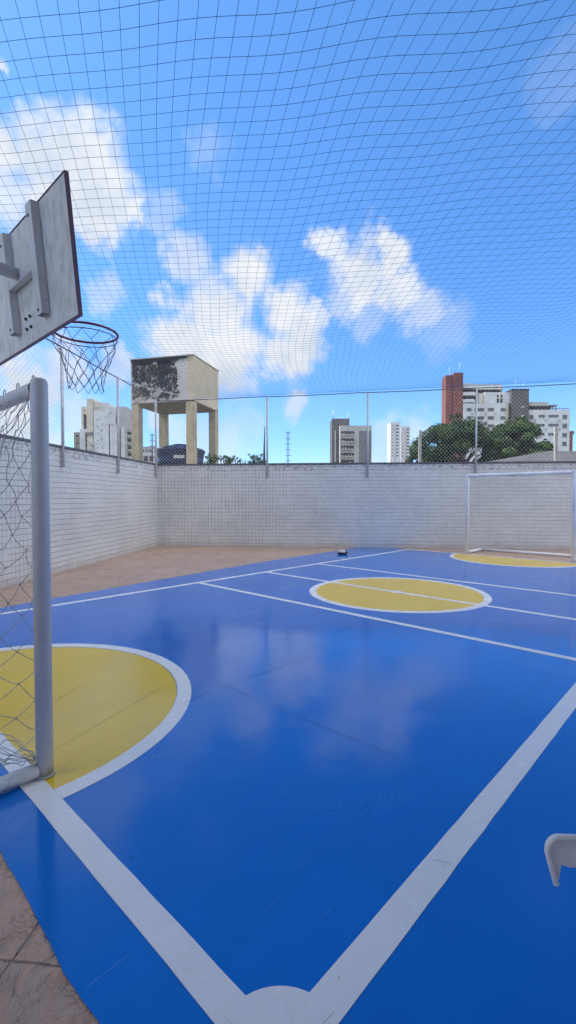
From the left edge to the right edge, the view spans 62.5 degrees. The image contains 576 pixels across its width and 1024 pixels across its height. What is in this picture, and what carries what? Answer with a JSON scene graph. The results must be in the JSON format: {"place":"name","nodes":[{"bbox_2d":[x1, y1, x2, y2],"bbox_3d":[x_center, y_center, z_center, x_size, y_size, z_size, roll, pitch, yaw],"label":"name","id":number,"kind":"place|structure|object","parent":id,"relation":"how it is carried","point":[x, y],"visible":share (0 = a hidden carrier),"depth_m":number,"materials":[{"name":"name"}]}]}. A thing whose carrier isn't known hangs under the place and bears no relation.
{"place":"outdoors","nodes":[
{"label":"outdoors","id":0,"kind":"place"},
{"bbox_2d":[0,546,575,1023],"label":"pavement","id":1,"kind":"structure","parent":0,"point":[36,986],"depth_m":1.75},
{"bbox_2d":[0,170,118,393],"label":"basketball hoop","id":2,"kind":"object","parent":1,"relation":"on","point":[40,296],"visible":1,"depth_m":3.00,"materials":[{"name":"paint"}]},
{"bbox_2d":[0,434,158,588],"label":"tiled wall","id":3,"kind":"structure","parent":1,"relation":"on","point":[101,509],"depth_m":9.50,"materials":[{"name":"tile"}]},
{"bbox_2d":[0,338,158,477],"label":"net fence","id":4,"kind":"object","parent":3,"relation":"on","point":[62,384],"visible":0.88,"depth_m":9.80,"materials":[{"name":"grey metal"}]},
{"bbox_2d":[118,378,217,399],"bbox_3d":[-2.919,-3.092,12.246,0.016,0.123,3.174,1,2,41],"label":"support cable","id":5,"kind":"object","parent":4,"relation":"attached to","point":[167,392],"visible":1,"depth_m":12.04,"materials":[{"name":"black metal"}]},
{"bbox_2d":[0,0,575,399],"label":"overhead net","id":6,"kind":"object","parent":4,"relation":"attached to","point":[273,341],"visible":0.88,"depth_m":4.82,"materials":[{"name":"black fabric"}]},
{"bbox_2d":[0,548,575,1023],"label":"court","id":7,"kind":"object","parent":1,"relation":"on","point":[264,834],"visible":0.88,"depth_m":2.18,"materials":[{"name":"blue paint"}]},
{"bbox_2d":[0,375,54,792],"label":"goal","id":8,"kind":"object","parent":7,"relation":"on","point":[34,390],"visible":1,"depth_m":2.31,"materials":[{"name":"white metal"}]},
{"bbox_2d":[24,619,451,863],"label":"court seams","id":9,"kind":"object","parent":7,"relation":"on","point":[243,692],"visible":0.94,"depth_m":2.99,"materials":[{"name":"paint"}]},
{"bbox_2d":[0,549,575,1023],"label":"court lines","id":10,"kind":"object","parent":7,"relation":"on","point":[330,997],"visible":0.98,"depth_m":1.73,"materials":[{"name":"white paint"}]},
{"bbox_2d":[0,554,575,788],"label":"court circles","id":11,"kind":"object","parent":7,"relation":"on","point":[110,682],"visible":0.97,"depth_m":3.46,"materials":[{"name":"yellow paint"}]},
{"bbox_2d":[337,550,347,553],"bbox_3d":[1.346,0.983,11.693,0.260,0.109,0.190,0,2,10],"label":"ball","id":12,"kind":"object","parent":7,"relation":"on","point":[342,552],"visible":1,"depth_m":11.62,"materials":[{"name":"leather"}]},
{"bbox_2d":[544,834,575,886],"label":"white chair","id":13,"kind":"object","parent":7,"relation":"on","point":[559,850],"visible":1,"depth_m":1.06,"materials":[{"name":"plastic"}]},
{"bbox_2d":[158,461,575,549],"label":"tiled wall","id":14,"kind":"structure","parent":1,"relation":"on","point":[389,505],"depth_m":13.17,"materials":[{"name":"tile"}]},
{"bbox_2d":[157,383,575,476],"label":"net fence","id":15,"kind":"object","parent":14,"relation":"on","point":[368,422],"visible":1,"depth_m":13.03,"materials":[{"name":"grey metal"}]},
{"bbox_2d":[465,470,575,562],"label":"goal","id":16,"kind":"object","parent":1,"relation":"on","point":[572,555],"visible":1,"depth_m":11.10,"materials":[{"name":"white metal"}]},
{"bbox_2d":[0,0,575,463],"label":"sky","id":17,"kind":"structure","parent":0,"point":[168,11],"materials":[{"name":"blue"}]},
{"label":"ground","id":18,"kind":"structure","parent":0,"visible":0},
{"bbox_2d":[74,399,131,458],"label":"apartment building","id":19,"kind":"structure","parent":18,"relation":"on","point":[93,416],"depth_m":200.40,"materials":[{"name":"white concrete"}]},
{"bbox_2d":[143,447,157,462],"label":"house","id":20,"kind":"structure","parent":18,"relation":"on","point":[148,458],"depth_m":69.74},
{"bbox_2d":[143,455,148,461],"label":"window","id":21,"kind":"structure","parent":20,"relation":"in","point":[145,456],"depth_m":69.71,"materials":[{"name":"grey glass"}]},
{"bbox_2d":[149,435,154,462],"bbox_3d":[-4.338,-0.782,15.184,0.174,3.441,0.044,0,2,0],"label":"electric fence post","id":22,"kind":"object","parent":18,"relation":"on","point":[152,447],"visible":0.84,"depth_m":15.14,"materials":[{"name":"grey metal"}]},
{"bbox_2d":[131,354,218,463],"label":"water tower","id":23,"kind":"structure","parent":18,"relation":"on","point":[187,359],"depth_m":23.08,"materials":[{"name":"concrete"}]},
{"bbox_2d":[154,444,204,463],"bbox_3d":[-5.530,-2.548,24.335,2.560,1.870,2.560,0,2,0],"label":"water tank","id":24,"kind":"object","parent":23,"relation":"on","point":[173,455],"visible":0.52,"depth_m":23.25,"materials":[{"name":"blue plastic"}]},
{"bbox_2d":[202,453,218,463],"bbox_3d":[-2.961,-0.712,18.413,0.792,3.117,1.220,0,2,0],"label":"bush","id":25,"kind":"object","parent":18,"relation":"on","point":[213,458],"visible":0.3,"depth_m":18.34,"materials":[{"name":"green plant"}]},
{"bbox_2d":[216,455,241,463],"bbox_3d":[-2.272,-0.671,18.199,0.933,3.049,1.316,0,2,0],"label":"bush","id":26,"kind":"object","parent":18,"relation":"on","point":[228,458],"visible":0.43,"depth_m":18.11,"materials":[{"name":"green plant"}]},
{"bbox_2d":[247,453,265,462],"bbox_3d":[-1.198,-0.677,17.984,0.847,3.073,1.293,0,2,0],"label":"bush","id":27,"kind":"object","parent":18,"relation":"on","point":[256,459],"visible":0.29,"depth_m":17.55,"materials":[{"name":"green plant"}]},
{"bbox_2d":[263,426,264,462],"bbox_3d":[-0.759,-0.894,15.180,0.110,3.667,0.105,0,2,0],"label":"wooden pole","id":28,"kind":"object","parent":18,"relation":"on","point":[264,446],"visible":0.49,"depth_m":15.12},
{"bbox_2d":[330,411,371,462],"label":"apartment building","id":29,"kind":"structure","parent":18,"relation":"on","point":[340,449],"depth_m":199.25,"materials":[{"name":"grey concrete"}]},
{"bbox_2d":[387,422,400,461],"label":"tower","id":30,"kind":"structure","parent":18,"relation":"on","point":[393,454],"depth_m":428.43,"materials":[{"name":"white concrete"}]},
{"bbox_2d":[400,426,409,461],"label":"tower","id":31,"kind":"structure","parent":18,"relation":"on","point":[404,436],"depth_m":452.23,"materials":[{"name":"white concrete"}]},
{"bbox_2d":[407,446,429,461],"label":"tree","id":32,"kind":"object","parent":18,"relation":"on","point":[412,459],"visible":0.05,"depth_m":48.93,"materials":[{"name":"green plant"}]},
{"bbox_2d":[418,430,421,461],"bbox_3d":[4.853,-1.064,17.476,0.110,3.870,0.100,0,2,0],"label":"concrete post","id":33,"kind":"object","parent":18,"relation":"on","point":[419,446],"visible":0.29,"depth_m":17.39,"materials":[{"name":"grey concrete"}]},
{"bbox_2d":[404,413,504,461],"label":"tree","id":34,"kind":"object","parent":18,"relation":"on","point":[464,427],"visible":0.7,"depth_m":43.95,"materials":[{"name":"green plant"}]},
{"bbox_2d":[442,367,573,461],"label":"apartment building","id":35,"kind":"structure","parent":18,"relation":"on","point":[565,435],"depth_m":148.77,"materials":[{"name":"white concrete"}]},
{"bbox_2d":[548,415,558,417],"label":"window","id":36,"kind":"structure","parent":35,"relation":"in","point":[549,416],"depth_m":149.10,"materials":[{"name":"grey glass"}]},
{"bbox_2d":[473,416,553,461],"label":"tree","id":37,"kind":"object","parent":18,"relation":"on","point":[530,434],"visible":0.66,"depth_m":42.39,"materials":[{"name":"green plant"}]},
{"bbox_2d":[488,451,575,461],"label":"shed","id":38,"kind":"structure","parent":18,"relation":"on","point":[562,456],"depth_m":28.31,"materials":[{"name":"concrete"}]},
{"bbox_2d":[554,426,557,460],"bbox_3d":[9.879,-1.135,17.474,0.190,4.012,0.100,0,2,0],"label":"concrete post","id":39,"kind":"object","parent":18,"relation":"on","point":[556,442],"visible":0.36,"depth_m":17.39,"materials":[{"name":"grey concrete"}]}
]}

